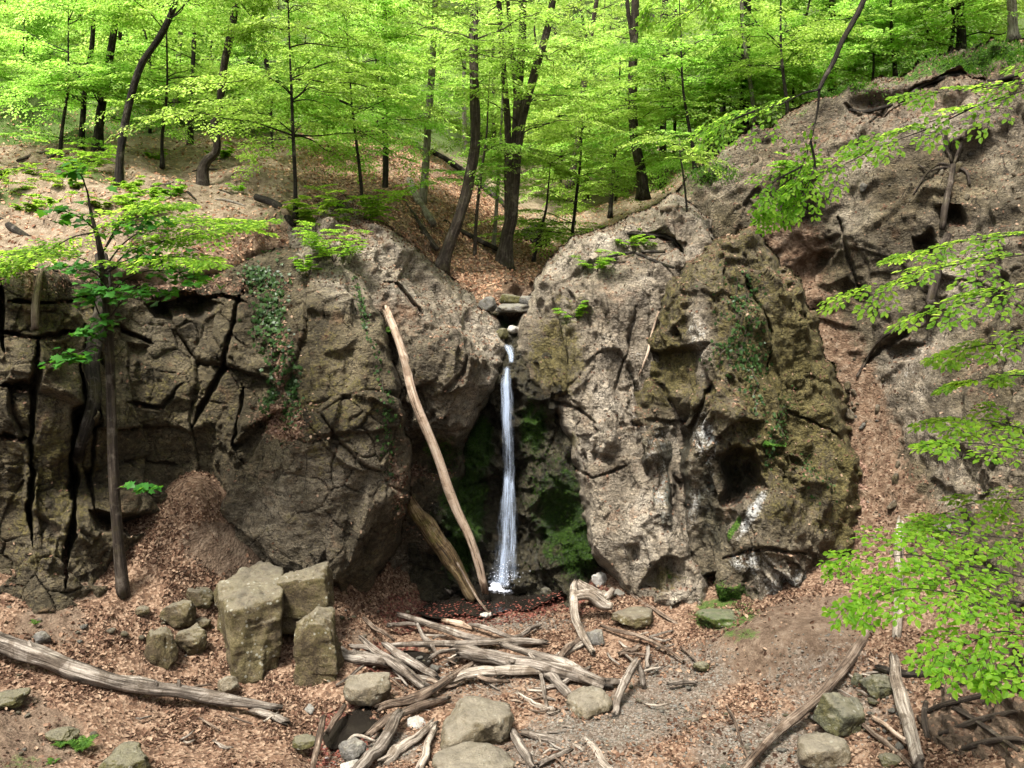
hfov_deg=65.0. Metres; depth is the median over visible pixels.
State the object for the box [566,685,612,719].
boulder
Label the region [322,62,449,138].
undergrowth beech
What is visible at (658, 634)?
twig
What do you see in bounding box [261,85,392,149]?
undergrowth beech
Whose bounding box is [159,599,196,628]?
stone
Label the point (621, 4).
forest tree
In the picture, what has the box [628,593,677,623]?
stick
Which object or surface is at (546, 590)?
wet stone
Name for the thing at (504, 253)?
beech tree
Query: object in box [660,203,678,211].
stone
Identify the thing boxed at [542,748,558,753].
twig
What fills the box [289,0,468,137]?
undergrowth beech
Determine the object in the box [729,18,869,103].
undergrowth beech
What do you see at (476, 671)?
driftwood log
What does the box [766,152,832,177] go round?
cliff shrub
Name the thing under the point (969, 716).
bank root
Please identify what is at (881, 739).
stick
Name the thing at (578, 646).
stick
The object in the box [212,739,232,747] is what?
twig
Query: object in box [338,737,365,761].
stone
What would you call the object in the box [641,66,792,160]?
undergrowth beech
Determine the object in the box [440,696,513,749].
boulder
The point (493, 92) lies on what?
forest tree
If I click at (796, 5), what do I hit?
undergrowth beech
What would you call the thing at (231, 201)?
surface root
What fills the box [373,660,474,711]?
driftwood log
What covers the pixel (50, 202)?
hillside plant
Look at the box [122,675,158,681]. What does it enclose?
stick
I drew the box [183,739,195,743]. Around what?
twig
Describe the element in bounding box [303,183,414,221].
hill herb
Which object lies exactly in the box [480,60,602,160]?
undergrowth beech
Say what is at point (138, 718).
twig
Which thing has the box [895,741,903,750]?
loose stone
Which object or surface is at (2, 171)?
hillside plant
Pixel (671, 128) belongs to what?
undergrowth beech
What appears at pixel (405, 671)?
driftwood log
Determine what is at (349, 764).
stone
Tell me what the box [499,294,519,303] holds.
stone
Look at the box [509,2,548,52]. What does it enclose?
forest tree
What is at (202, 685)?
twig
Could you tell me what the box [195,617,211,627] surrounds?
stone
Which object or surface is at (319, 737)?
stick
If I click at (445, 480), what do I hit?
leaning pole
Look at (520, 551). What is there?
rock cliff
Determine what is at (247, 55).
undergrowth beech
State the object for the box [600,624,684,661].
stick
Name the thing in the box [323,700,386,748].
stream water
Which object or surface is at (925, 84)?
ridge root
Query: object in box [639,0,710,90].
forest tree
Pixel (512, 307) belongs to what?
stone
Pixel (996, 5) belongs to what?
undergrowth beech
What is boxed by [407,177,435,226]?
fallen tree
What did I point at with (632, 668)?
forked branch
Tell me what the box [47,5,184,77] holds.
forest tree
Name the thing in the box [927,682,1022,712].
bank root
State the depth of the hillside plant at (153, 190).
16.68 m
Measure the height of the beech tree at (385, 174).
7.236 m
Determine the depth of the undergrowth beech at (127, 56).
23.32 m
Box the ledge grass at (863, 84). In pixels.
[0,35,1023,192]
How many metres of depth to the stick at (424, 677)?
12.28 m
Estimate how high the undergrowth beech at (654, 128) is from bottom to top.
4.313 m
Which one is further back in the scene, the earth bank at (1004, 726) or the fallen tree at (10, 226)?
the fallen tree at (10, 226)
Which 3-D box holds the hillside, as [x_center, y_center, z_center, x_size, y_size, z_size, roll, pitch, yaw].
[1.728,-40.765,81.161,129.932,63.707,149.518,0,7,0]
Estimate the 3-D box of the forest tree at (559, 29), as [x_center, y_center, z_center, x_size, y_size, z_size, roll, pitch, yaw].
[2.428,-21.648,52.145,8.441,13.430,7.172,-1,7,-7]
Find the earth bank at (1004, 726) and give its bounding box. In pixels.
[916,636,1023,767]
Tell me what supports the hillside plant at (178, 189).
on the hillside
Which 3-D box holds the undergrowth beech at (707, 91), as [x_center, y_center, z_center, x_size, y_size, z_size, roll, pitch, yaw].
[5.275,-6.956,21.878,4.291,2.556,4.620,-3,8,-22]
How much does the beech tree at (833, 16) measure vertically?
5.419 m
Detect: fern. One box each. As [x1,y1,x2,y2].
[46,757,59,764]
[50,741,68,747]
[67,734,97,752]
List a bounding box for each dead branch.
[607,250,665,257]
[627,232,682,251]
[635,252,674,268]
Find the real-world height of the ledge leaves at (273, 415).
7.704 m
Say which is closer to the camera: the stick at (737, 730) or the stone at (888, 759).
the stone at (888, 759)
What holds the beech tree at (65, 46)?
on the hillside
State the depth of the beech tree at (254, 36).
33.55 m
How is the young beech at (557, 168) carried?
on the hillside
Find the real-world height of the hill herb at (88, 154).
0.824 m
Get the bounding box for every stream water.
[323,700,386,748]
[390,650,431,668]
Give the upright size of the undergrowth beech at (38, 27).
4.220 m
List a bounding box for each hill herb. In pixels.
[0,168,52,195]
[25,137,125,169]
[112,193,169,215]
[280,190,363,224]
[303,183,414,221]
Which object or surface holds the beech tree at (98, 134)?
on the hillside
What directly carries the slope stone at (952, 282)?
on the rock slope at (897, 223)
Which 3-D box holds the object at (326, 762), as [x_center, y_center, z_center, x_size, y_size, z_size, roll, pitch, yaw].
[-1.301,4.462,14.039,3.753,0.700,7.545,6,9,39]
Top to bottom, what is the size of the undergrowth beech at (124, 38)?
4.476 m
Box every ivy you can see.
[234,250,302,444]
[269,252,400,535]
[696,262,779,417]
[754,385,837,514]
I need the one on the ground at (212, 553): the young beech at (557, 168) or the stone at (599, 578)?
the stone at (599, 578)
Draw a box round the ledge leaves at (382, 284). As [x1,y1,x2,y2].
[286,195,503,573]
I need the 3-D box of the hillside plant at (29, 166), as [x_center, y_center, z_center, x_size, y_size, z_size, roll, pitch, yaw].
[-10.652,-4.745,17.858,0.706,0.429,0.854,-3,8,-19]
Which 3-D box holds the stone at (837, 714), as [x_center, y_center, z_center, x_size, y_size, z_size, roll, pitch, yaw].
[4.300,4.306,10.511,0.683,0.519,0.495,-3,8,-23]
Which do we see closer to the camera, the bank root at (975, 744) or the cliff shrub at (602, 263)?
the bank root at (975, 744)
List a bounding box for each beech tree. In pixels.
[0,0,86,86]
[0,0,163,150]
[0,0,221,150]
[94,0,277,144]
[102,0,287,186]
[116,0,359,185]
[161,0,255,125]
[185,2,336,89]
[291,0,503,187]
[300,0,569,204]
[314,0,610,274]
[426,0,629,272]
[503,0,663,188]
[549,0,757,200]
[598,0,711,187]
[650,0,853,132]
[709,0,728,155]
[739,0,755,123]
[766,0,886,93]
[870,0,1023,48]
[895,0,1021,40]
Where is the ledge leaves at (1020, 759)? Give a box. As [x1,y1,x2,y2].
[918,636,1023,767]
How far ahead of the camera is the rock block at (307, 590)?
12.94 m
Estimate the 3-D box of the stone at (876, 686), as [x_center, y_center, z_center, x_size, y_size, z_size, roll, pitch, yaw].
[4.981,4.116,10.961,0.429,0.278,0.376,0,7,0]
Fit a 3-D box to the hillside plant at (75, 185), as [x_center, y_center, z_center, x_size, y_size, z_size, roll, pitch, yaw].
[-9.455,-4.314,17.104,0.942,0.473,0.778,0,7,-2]
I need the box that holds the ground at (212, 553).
[0,473,1023,767]
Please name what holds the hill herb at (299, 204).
on the hillside
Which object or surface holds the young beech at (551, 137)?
on the hillside
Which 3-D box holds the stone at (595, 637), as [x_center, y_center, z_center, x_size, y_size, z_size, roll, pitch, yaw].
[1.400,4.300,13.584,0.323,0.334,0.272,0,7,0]
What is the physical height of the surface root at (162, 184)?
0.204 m
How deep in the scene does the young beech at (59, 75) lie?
19.14 m
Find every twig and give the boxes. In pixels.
[135,715,151,719]
[180,730,193,739]
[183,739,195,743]
[193,684,210,686]
[199,717,220,730]
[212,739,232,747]
[214,739,229,749]
[228,714,252,724]
[390,677,407,692]
[392,669,408,686]
[432,634,446,639]
[441,658,456,663]
[482,681,499,690]
[526,689,541,691]
[527,708,549,711]
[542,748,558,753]
[546,710,560,714]
[546,730,569,732]
[546,740,563,749]
[554,757,565,767]
[607,653,620,664]
[630,652,654,656]
[644,667,661,671]
[644,703,667,706]
[649,636,671,641]
[650,630,673,636]
[680,646,697,661]
[833,688,853,696]
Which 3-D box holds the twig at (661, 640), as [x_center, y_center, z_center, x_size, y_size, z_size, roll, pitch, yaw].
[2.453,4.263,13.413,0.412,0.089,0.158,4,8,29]
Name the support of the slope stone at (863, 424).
on the rock slope at (897, 223)
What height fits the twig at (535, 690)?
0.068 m
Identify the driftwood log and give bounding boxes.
[352,707,404,767]
[358,635,429,689]
[364,695,450,739]
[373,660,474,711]
[377,717,438,766]
[381,641,439,679]
[391,637,546,646]
[396,611,550,646]
[415,722,438,767]
[438,665,542,683]
[453,644,613,690]
[499,642,620,684]
[510,727,536,767]
[514,691,560,713]
[519,729,561,742]
[537,747,573,767]
[543,672,571,698]
[584,735,612,767]
[872,664,939,677]
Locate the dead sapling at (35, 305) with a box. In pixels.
[31,264,43,330]
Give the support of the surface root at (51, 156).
on the hillside
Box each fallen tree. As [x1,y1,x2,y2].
[0,217,29,235]
[16,151,52,161]
[254,194,296,226]
[404,200,439,251]
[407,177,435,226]
[430,149,503,206]
[443,219,497,250]
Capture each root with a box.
[41,153,57,158]
[150,181,173,186]
[215,199,245,205]
[638,311,659,375]
[848,103,892,113]
[855,299,935,376]
[898,73,1018,103]
[921,700,930,741]
[925,232,951,303]
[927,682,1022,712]
[935,663,1023,688]
[938,709,1019,736]
[951,706,1019,751]
[952,736,1023,753]
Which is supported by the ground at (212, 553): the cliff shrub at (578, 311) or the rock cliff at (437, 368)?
the rock cliff at (437, 368)
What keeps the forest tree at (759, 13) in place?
on the hillside
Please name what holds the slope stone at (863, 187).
on the rock slope at (897, 223)
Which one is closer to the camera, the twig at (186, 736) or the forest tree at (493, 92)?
the twig at (186, 736)
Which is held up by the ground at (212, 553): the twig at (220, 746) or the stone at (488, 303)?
the twig at (220, 746)
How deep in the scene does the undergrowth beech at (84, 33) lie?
26.80 m
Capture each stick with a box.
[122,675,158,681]
[310,714,325,767]
[323,703,346,735]
[335,664,363,685]
[347,734,375,741]
[348,644,368,650]
[362,617,394,641]
[386,622,424,626]
[402,675,440,679]
[415,622,436,652]
[425,678,459,688]
[428,646,480,658]
[441,618,474,630]
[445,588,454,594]
[449,671,510,682]
[456,562,488,612]
[468,622,513,637]
[512,624,541,636]
[539,673,548,711]
[545,665,591,687]
[555,641,583,656]
[558,631,585,656]
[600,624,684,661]
[617,643,641,656]
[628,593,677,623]
[645,644,649,668]
[666,679,697,686]
[726,705,747,757]
[861,723,914,767]
[870,714,906,743]
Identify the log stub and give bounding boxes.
[247,708,290,724]
[341,646,391,668]
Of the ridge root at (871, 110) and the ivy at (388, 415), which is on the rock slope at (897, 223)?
the ridge root at (871, 110)
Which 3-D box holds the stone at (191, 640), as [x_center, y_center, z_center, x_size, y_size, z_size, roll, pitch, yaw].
[-4.951,3.976,12.450,0.478,0.520,0.418,0,7,0]
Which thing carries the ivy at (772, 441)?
attached to the rock outcrop
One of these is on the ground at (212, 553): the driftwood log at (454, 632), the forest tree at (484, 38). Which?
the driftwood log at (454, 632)
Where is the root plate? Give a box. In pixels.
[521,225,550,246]
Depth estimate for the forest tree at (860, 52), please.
35.41 m
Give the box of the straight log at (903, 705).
[889,652,923,767]
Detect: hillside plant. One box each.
[0,166,9,174]
[9,194,40,212]
[17,162,46,175]
[28,191,78,207]
[40,171,93,188]
[81,191,127,209]
[105,175,146,189]
[120,182,163,196]
[143,148,167,159]
[157,179,187,197]
[204,141,234,158]
[226,182,246,191]
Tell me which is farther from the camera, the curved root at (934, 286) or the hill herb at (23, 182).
the hill herb at (23, 182)
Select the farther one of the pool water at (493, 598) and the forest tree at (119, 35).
the forest tree at (119, 35)
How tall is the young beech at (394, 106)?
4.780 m
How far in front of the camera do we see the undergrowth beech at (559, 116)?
32.09 m
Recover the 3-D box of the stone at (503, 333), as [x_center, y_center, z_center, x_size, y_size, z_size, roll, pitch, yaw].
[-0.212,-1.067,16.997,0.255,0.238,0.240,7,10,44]
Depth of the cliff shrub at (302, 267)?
15.23 m
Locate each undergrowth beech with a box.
[0,0,90,55]
[0,0,94,105]
[0,0,124,46]
[0,18,101,71]
[0,22,74,112]
[42,0,252,133]
[44,0,216,98]
[100,1,261,64]
[122,0,270,114]
[165,51,214,91]
[168,62,290,123]
[171,22,317,121]
[177,62,367,158]
[240,7,355,94]
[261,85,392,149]
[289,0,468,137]
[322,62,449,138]
[379,15,500,117]
[466,91,533,142]
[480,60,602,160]
[480,86,590,150]
[482,16,660,177]
[491,35,634,205]
[542,134,666,206]
[545,100,695,187]
[570,68,729,169]
[573,14,767,167]
[625,75,802,180]
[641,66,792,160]
[654,3,820,126]
[682,0,911,120]
[710,75,826,148]
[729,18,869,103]
[755,0,975,88]
[759,8,907,113]
[779,0,943,97]
[800,0,1007,98]
[837,0,1023,89]
[889,0,1023,39]
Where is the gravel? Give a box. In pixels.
[319,613,922,767]
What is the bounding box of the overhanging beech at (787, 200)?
[635,0,1023,705]
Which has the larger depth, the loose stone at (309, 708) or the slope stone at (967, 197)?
the slope stone at (967, 197)
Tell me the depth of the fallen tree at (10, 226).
14.95 m
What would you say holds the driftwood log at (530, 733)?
on the ground at (212, 553)
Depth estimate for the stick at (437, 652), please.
13.39 m
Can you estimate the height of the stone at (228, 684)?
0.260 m
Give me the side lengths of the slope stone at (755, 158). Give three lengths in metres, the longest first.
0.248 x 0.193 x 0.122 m
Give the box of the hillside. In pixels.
[0,0,1023,321]
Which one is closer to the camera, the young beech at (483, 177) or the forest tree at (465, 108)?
the young beech at (483, 177)
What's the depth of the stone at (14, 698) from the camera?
10.05 m
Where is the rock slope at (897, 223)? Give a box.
[676,36,1023,613]
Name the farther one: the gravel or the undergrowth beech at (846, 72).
the undergrowth beech at (846, 72)
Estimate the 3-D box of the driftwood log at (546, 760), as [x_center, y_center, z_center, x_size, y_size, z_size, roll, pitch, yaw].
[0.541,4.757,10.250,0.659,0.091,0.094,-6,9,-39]
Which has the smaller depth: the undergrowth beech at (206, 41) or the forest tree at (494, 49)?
the undergrowth beech at (206, 41)
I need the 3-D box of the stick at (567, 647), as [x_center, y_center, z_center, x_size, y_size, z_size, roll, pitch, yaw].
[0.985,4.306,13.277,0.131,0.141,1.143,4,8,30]
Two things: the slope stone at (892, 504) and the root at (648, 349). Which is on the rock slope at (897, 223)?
the slope stone at (892, 504)
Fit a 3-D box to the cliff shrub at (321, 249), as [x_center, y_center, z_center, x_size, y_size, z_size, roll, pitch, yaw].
[-3.472,-2.720,15.320,1.433,0.794,1.552,-3,8,-25]
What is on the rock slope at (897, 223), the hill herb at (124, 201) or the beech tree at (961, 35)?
the beech tree at (961, 35)
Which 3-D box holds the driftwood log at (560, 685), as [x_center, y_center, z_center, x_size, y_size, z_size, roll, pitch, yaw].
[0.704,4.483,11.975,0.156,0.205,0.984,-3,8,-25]
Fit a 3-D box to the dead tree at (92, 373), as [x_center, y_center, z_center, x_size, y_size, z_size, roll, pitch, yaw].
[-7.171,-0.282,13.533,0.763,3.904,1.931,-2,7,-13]
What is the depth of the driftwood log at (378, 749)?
10.27 m
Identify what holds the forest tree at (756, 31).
on the hillside
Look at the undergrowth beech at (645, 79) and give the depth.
22.01 m
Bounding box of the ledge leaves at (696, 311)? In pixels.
[632,226,859,596]
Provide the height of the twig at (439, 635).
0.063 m
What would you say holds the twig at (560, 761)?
on the ground at (212, 553)
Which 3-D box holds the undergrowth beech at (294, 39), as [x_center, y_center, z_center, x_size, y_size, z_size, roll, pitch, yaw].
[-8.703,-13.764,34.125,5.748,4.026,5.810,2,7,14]
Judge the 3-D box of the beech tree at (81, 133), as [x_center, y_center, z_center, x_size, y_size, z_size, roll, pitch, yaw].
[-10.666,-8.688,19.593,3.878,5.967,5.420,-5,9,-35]
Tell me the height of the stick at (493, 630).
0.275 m
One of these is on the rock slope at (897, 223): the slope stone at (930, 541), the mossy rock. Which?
the slope stone at (930, 541)
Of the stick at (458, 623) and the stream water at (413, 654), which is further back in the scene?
the stick at (458, 623)
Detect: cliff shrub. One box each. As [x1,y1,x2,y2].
[288,254,322,272]
[292,220,372,261]
[551,300,588,317]
[571,249,625,271]
[615,228,657,247]
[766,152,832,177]
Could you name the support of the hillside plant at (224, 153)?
on the hillside
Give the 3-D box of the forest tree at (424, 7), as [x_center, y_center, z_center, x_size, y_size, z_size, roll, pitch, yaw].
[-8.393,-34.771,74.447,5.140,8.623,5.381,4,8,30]
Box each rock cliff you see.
[0,247,412,614]
[287,195,506,573]
[407,280,601,607]
[515,192,714,608]
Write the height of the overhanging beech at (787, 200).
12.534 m
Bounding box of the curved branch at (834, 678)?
[739,623,874,767]
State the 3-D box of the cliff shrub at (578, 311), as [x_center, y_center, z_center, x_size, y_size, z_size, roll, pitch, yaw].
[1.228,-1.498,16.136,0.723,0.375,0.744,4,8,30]
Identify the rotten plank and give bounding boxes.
[407,491,480,602]
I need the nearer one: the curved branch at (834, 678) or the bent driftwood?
the curved branch at (834, 678)
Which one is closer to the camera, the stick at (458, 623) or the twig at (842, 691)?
the twig at (842, 691)
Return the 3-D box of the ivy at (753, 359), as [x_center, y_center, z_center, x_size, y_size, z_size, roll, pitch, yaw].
[4.154,-0.876,14.847,1.484,2.734,1.789,4,8,29]
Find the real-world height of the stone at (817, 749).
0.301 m
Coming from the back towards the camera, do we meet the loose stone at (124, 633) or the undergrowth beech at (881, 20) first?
the undergrowth beech at (881, 20)
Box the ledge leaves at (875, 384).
[678,38,1023,607]
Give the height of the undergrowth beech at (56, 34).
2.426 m
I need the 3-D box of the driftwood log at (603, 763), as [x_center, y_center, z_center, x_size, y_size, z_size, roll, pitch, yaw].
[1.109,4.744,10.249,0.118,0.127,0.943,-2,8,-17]
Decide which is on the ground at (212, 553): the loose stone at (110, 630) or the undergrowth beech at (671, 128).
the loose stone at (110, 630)
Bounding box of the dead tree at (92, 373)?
[71,252,111,480]
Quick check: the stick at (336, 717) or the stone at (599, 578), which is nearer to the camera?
the stick at (336, 717)
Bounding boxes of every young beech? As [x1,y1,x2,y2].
[0,0,191,159]
[56,0,277,168]
[105,0,456,218]
[236,0,462,201]
[394,71,539,255]
[420,88,572,252]
[468,146,629,261]
[482,102,676,248]
[519,17,697,217]
[567,0,787,193]
[615,131,738,211]
[701,0,914,136]
[811,0,1023,76]
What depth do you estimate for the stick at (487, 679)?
12.16 m
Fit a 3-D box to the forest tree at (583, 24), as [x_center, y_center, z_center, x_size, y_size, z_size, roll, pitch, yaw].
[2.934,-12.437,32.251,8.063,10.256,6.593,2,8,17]
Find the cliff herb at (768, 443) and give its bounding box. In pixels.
[762,440,786,446]
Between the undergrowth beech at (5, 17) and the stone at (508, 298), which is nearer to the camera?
the stone at (508, 298)
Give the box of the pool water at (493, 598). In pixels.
[418,583,563,618]
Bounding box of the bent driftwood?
[569,579,614,657]
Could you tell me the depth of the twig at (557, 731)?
10.80 m
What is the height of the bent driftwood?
0.565 m
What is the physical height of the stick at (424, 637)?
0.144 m
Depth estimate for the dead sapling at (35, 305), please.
12.44 m
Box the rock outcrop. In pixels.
[631,225,862,600]
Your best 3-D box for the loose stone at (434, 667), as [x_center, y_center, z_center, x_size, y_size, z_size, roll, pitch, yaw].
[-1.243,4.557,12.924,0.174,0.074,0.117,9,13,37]
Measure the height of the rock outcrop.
7.858 m
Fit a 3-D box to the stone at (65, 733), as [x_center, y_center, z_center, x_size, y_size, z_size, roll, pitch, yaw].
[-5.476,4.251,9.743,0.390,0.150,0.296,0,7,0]
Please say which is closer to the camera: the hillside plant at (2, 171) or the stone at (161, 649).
the stone at (161, 649)
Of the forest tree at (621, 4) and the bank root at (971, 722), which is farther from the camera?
the forest tree at (621, 4)
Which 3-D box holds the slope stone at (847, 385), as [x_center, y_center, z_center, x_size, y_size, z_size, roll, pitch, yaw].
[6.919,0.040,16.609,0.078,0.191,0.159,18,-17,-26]
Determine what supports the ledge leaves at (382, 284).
on the rock cliff at (437, 368)
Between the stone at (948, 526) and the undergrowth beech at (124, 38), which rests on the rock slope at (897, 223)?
the stone at (948, 526)
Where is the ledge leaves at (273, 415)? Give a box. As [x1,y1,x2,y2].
[0,248,411,598]
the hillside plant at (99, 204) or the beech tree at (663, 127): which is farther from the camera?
the beech tree at (663, 127)
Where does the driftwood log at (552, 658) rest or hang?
on the driftwood log at (476, 654)
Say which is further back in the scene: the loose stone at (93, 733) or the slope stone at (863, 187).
the slope stone at (863, 187)
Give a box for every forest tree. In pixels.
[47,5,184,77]
[214,0,327,115]
[283,0,365,80]
[330,2,372,59]
[334,2,449,90]
[390,0,429,46]
[394,0,536,153]
[403,0,450,45]
[434,0,571,158]
[437,3,543,120]
[445,4,518,84]
[470,0,585,176]
[483,0,661,199]
[486,1,526,43]
[487,0,611,146]
[495,0,552,62]
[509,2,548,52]
[558,0,644,90]
[578,0,642,54]
[582,0,630,83]
[623,0,689,71]
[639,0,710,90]
[642,0,711,91]
[694,0,803,52]
[696,0,802,109]
[719,0,802,55]
[802,4,885,81]
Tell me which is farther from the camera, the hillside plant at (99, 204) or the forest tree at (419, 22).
the forest tree at (419, 22)
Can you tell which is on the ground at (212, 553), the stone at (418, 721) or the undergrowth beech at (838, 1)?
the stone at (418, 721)
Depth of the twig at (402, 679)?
12.39 m
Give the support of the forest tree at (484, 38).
on the hillside
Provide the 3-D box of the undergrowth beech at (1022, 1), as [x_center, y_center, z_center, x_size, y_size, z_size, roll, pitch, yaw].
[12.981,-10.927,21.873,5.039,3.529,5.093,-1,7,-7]
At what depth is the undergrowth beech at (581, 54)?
37.08 m
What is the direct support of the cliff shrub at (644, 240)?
on the rock cliff at (622, 323)
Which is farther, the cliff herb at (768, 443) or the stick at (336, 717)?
the cliff herb at (768, 443)
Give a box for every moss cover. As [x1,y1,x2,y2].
[417,400,742,605]
[696,580,757,604]
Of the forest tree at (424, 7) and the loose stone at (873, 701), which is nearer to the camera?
the loose stone at (873, 701)
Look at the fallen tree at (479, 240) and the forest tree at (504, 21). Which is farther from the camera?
the forest tree at (504, 21)
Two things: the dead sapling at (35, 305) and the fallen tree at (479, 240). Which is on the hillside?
the fallen tree at (479, 240)
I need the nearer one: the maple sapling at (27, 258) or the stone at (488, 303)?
the maple sapling at (27, 258)
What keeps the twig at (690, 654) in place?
on the ground at (212, 553)
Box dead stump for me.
[913,118,972,229]
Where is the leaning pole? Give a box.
[382,305,488,594]
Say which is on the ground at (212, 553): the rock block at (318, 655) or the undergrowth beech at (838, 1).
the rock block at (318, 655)
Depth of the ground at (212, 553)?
11.76 m
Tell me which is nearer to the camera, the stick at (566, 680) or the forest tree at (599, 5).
the stick at (566, 680)
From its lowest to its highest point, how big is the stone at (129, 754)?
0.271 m
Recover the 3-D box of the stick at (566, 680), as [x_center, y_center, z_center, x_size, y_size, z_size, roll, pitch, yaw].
[0.920,4.469,12.270,1.004,0.182,0.269,-6,9,-37]
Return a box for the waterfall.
[488,348,512,592]
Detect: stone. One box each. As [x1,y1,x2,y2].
[0,687,30,709]
[33,631,50,643]
[45,726,79,742]
[89,731,97,736]
[98,741,151,767]
[106,628,115,633]
[120,631,128,636]
[135,605,149,615]
[144,626,178,669]
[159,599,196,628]
[174,623,206,655]
[186,587,213,608]
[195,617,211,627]
[217,675,239,693]
[292,734,315,749]
[305,703,313,713]
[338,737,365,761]
[340,759,357,767]
[407,715,425,729]
[430,664,438,670]
[478,296,496,311]
[480,612,491,617]
[495,303,528,312]
[496,328,508,338]
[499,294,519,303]
[507,325,518,333]
[519,295,531,304]
[541,586,551,594]
[586,629,604,645]
[591,572,606,586]
[611,606,652,628]
[614,589,624,596]
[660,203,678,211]
[692,661,709,671]
[753,155,757,163]
[776,748,786,752]
[777,177,787,185]
[797,731,850,767]
[813,692,865,736]
[844,381,850,389]
[844,407,854,419]
[850,389,856,395]
[851,672,862,686]
[858,674,892,699]
[859,183,866,191]
[859,422,865,429]
[867,697,878,704]
[875,404,879,413]
[877,752,901,767]
[887,500,896,509]
[892,473,898,484]
[895,461,900,468]
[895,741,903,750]
[925,537,938,548]
[933,523,951,533]
[947,280,959,285]
[955,161,962,172]
[964,193,969,199]
[1009,262,1021,271]
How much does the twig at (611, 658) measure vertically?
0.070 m
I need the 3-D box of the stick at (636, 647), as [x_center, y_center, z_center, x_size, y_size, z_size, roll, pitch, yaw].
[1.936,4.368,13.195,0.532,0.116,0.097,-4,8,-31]
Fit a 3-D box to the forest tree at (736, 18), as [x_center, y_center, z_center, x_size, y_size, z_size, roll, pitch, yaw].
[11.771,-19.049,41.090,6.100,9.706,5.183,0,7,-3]
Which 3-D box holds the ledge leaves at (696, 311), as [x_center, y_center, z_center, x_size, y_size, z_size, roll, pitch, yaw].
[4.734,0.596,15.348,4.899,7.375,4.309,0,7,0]
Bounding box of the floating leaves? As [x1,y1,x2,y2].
[420,591,565,619]
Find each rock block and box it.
[213,561,283,683]
[277,562,334,634]
[293,606,343,686]
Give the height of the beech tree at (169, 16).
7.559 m
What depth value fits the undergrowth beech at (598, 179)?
30.51 m
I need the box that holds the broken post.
[892,516,904,639]
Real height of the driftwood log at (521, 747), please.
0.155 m
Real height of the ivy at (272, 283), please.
3.516 m
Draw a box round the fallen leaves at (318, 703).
[0,469,1023,767]
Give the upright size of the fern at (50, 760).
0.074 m
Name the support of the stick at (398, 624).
on the ground at (212, 553)
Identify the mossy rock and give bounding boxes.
[694,608,742,628]
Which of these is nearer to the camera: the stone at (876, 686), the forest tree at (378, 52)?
the stone at (876, 686)
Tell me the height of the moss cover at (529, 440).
4.580 m
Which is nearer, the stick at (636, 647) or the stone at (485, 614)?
the stick at (636, 647)
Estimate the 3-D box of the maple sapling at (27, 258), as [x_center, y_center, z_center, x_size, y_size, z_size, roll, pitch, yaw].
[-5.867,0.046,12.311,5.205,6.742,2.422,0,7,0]
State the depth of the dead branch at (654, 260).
16.15 m
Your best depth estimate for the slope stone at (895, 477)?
14.79 m
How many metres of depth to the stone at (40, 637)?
11.33 m
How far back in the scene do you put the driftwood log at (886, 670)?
11.00 m
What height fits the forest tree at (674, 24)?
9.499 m
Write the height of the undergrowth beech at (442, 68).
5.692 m
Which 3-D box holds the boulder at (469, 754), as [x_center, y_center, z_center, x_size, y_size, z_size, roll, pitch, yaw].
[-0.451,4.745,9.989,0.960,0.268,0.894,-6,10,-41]
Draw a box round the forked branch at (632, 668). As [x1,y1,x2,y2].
[611,656,645,719]
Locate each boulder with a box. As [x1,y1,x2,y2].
[343,672,391,705]
[432,741,514,767]
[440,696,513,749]
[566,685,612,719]
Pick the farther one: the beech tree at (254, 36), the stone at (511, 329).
the beech tree at (254, 36)
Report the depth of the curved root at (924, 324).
15.65 m
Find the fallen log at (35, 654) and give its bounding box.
[0,631,283,709]
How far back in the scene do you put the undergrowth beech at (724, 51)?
20.91 m
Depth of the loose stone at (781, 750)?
10.21 m
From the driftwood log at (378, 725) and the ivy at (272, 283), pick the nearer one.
the driftwood log at (378, 725)
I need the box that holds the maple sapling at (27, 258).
[0,159,285,599]
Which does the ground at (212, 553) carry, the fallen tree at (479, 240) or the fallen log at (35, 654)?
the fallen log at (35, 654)
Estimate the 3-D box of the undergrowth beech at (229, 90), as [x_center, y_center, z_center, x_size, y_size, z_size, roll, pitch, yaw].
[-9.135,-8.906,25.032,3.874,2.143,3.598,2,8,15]
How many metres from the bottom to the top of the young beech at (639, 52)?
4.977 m
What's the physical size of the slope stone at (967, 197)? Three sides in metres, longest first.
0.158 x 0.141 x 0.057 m
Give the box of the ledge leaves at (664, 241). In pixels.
[520,192,712,592]
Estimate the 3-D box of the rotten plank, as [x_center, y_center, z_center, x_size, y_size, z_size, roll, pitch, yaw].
[-1.418,3.093,15.577,1.672,2.712,0.422,-1,7,-10]
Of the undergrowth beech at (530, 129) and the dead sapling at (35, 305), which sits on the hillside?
the undergrowth beech at (530, 129)
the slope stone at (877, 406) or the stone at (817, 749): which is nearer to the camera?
the stone at (817, 749)
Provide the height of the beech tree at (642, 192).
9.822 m
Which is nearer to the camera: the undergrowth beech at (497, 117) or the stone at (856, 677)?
the stone at (856, 677)
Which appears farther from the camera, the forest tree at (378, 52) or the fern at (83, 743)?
the forest tree at (378, 52)
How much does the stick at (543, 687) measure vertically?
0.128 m

